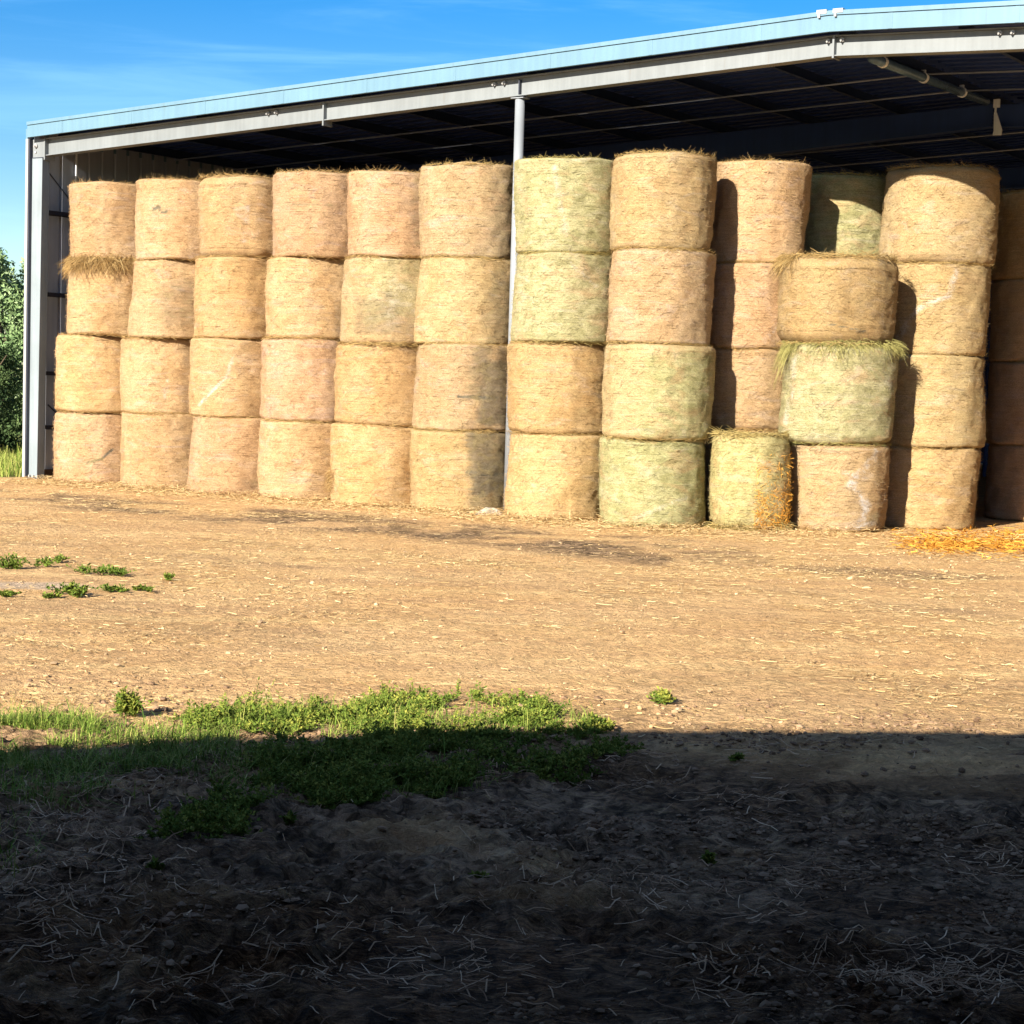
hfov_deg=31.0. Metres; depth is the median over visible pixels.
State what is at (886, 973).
straw stalks
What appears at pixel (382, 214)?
round bale
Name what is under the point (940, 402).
round bale
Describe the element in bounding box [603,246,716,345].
round bale
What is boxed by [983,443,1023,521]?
round bale
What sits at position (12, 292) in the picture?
willow tree
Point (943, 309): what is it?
round bale
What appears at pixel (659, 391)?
round bale
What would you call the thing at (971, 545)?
orange straw
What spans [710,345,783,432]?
round bale
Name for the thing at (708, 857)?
weed
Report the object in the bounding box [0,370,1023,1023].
ground
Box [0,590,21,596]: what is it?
weed
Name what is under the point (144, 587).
weed
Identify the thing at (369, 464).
round bale
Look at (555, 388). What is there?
round bale
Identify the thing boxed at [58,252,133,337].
round bale
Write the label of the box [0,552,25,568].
weed
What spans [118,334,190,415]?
round bale
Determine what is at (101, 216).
round bale
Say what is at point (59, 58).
sky
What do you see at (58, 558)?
weed
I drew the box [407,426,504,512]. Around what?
round bale
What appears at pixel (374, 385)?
round bale
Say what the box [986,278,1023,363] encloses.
round bale
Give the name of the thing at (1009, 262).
round bale
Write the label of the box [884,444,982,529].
round bale
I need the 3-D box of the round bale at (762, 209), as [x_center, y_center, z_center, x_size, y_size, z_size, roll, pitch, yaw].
[3.346,-4.005,24.840,1.398,1.502,1.349,2,4,0]
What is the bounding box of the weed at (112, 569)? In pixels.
[66,563,136,575]
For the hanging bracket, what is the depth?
26.88 m
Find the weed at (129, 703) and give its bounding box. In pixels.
[111,685,153,716]
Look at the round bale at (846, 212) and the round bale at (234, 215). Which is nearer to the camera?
the round bale at (846, 212)
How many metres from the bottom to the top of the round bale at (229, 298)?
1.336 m
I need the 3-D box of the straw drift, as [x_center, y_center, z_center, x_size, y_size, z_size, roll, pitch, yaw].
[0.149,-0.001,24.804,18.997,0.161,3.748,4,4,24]
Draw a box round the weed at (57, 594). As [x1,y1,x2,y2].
[42,591,62,598]
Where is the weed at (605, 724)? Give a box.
[576,711,615,731]
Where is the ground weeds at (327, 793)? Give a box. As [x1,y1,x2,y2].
[132,676,646,838]
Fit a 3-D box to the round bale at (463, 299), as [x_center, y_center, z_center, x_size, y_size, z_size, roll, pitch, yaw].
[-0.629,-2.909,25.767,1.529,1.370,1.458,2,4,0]
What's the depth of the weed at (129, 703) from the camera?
9.57 m
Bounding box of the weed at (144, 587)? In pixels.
[132,583,154,591]
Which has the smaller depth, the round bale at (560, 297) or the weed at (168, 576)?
the weed at (168, 576)
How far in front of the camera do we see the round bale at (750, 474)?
23.58 m
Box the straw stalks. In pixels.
[0,715,1023,1023]
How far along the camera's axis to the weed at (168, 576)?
16.10 m
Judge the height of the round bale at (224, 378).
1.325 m
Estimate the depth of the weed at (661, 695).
10.46 m
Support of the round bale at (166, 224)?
on the round bale at (161, 304)
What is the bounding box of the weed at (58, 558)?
[49,553,70,561]
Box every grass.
[0,438,21,476]
[0,681,621,877]
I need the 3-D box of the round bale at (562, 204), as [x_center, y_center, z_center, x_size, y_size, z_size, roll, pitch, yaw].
[0.731,-4.065,24.739,1.515,1.425,1.486,2,4,0]
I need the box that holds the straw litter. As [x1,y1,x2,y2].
[0,477,1023,752]
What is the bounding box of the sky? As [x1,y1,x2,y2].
[0,0,1011,368]
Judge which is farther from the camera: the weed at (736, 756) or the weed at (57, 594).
the weed at (57, 594)
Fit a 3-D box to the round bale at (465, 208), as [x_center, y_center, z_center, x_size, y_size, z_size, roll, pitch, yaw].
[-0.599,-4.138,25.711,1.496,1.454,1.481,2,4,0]
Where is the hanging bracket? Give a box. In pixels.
[993,99,1001,135]
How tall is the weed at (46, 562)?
0.113 m
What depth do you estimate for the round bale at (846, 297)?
23.55 m
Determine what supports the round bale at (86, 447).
on the ground at (340, 828)
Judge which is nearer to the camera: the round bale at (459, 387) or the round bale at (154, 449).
the round bale at (459, 387)
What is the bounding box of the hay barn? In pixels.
[22,0,1023,510]
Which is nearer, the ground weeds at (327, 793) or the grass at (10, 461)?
the ground weeds at (327, 793)
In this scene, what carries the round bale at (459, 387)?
on the round bale at (450, 469)
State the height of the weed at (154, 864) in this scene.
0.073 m
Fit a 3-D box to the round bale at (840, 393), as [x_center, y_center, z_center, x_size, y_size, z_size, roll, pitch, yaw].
[4.286,-1.541,24.196,1.712,1.514,1.634,4,5,32]
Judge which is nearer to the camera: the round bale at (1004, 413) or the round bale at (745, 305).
the round bale at (745, 305)
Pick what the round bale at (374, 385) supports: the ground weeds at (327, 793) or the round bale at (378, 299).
the round bale at (378, 299)
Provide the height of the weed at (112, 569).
0.116 m
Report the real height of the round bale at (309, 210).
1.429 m
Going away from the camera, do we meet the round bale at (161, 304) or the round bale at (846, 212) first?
the round bale at (846, 212)
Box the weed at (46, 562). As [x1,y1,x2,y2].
[26,556,59,566]
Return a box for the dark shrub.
[0,345,22,451]
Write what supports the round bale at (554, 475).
on the ground at (340, 828)
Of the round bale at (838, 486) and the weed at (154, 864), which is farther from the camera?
the round bale at (838, 486)
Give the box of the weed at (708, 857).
[700,849,717,863]
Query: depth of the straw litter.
16.24 m
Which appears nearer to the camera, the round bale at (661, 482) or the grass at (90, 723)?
the grass at (90, 723)
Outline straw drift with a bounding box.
[0,475,1023,548]
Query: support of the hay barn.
on the ground at (340, 828)
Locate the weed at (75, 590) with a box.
[46,580,88,597]
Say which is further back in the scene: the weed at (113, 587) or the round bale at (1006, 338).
the round bale at (1006, 338)
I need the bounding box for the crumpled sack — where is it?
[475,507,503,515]
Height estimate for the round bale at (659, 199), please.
1.412 m
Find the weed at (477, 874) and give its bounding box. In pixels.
[468,870,488,877]
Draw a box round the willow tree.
[0,247,23,447]
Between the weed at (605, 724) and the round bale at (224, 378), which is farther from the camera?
the round bale at (224, 378)
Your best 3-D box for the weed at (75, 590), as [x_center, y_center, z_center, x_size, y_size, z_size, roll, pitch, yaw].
[-3.537,0.606,14.688,0.340,0.144,0.298,3,4,22]
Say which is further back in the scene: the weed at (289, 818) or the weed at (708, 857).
the weed at (289, 818)
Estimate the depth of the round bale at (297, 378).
26.69 m
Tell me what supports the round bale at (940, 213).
on the round bale at (943, 309)
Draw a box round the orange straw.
[885,524,1023,561]
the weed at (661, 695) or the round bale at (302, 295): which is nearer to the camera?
the weed at (661, 695)
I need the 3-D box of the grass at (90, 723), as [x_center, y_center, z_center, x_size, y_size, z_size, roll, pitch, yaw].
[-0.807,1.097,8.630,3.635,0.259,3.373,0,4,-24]
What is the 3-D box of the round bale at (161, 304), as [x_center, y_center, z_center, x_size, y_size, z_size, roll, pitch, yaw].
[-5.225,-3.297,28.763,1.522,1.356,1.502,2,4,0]
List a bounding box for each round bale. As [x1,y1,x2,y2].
[51,411,121,484]
[54,332,126,416]
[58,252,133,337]
[59,178,136,267]
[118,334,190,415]
[118,409,193,488]
[127,259,194,340]
[133,176,205,264]
[186,415,261,495]
[187,335,262,419]
[191,255,268,340]
[196,170,273,259]
[256,418,334,500]
[259,334,339,424]
[263,256,345,341]
[270,166,356,260]
[323,421,412,507]
[333,340,417,428]
[338,255,420,350]
[345,165,420,259]
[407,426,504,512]
[411,339,506,433]
[413,253,510,345]
[417,159,512,260]
[502,432,603,520]
[505,339,606,438]
[509,251,611,346]
[511,153,612,257]
[597,434,707,527]
[599,340,717,442]
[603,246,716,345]
[608,148,718,253]
[703,427,777,522]
[704,425,797,531]
[709,155,813,263]
[710,257,782,353]
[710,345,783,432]
[768,248,901,348]
[769,338,908,448]
[788,442,891,532]
[803,169,886,255]
[879,159,1001,268]
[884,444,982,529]
[886,353,987,451]
[888,261,992,358]
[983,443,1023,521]
[985,361,1023,446]
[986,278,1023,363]
[991,186,1023,281]
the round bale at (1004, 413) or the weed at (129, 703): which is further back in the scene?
the round bale at (1004, 413)
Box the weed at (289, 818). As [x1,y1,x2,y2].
[279,808,297,825]
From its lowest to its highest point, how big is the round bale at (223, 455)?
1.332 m
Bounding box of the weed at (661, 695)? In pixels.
[646,685,676,704]
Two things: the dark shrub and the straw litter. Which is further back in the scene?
the dark shrub
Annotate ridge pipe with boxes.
[867,57,989,105]
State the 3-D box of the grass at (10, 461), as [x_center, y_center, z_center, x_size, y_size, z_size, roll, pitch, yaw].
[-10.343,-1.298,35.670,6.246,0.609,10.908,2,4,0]
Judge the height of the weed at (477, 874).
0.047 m
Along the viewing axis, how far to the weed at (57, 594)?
14.51 m
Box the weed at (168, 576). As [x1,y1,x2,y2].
[163,571,175,580]
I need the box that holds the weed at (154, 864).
[145,856,165,870]
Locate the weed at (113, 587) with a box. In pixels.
[84,583,130,592]
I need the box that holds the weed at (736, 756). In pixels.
[728,752,745,761]
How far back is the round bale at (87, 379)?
29.03 m
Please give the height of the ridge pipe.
0.221 m
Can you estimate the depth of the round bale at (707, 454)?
24.75 m
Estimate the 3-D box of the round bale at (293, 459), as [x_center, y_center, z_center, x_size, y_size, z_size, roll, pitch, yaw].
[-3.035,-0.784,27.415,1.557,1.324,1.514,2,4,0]

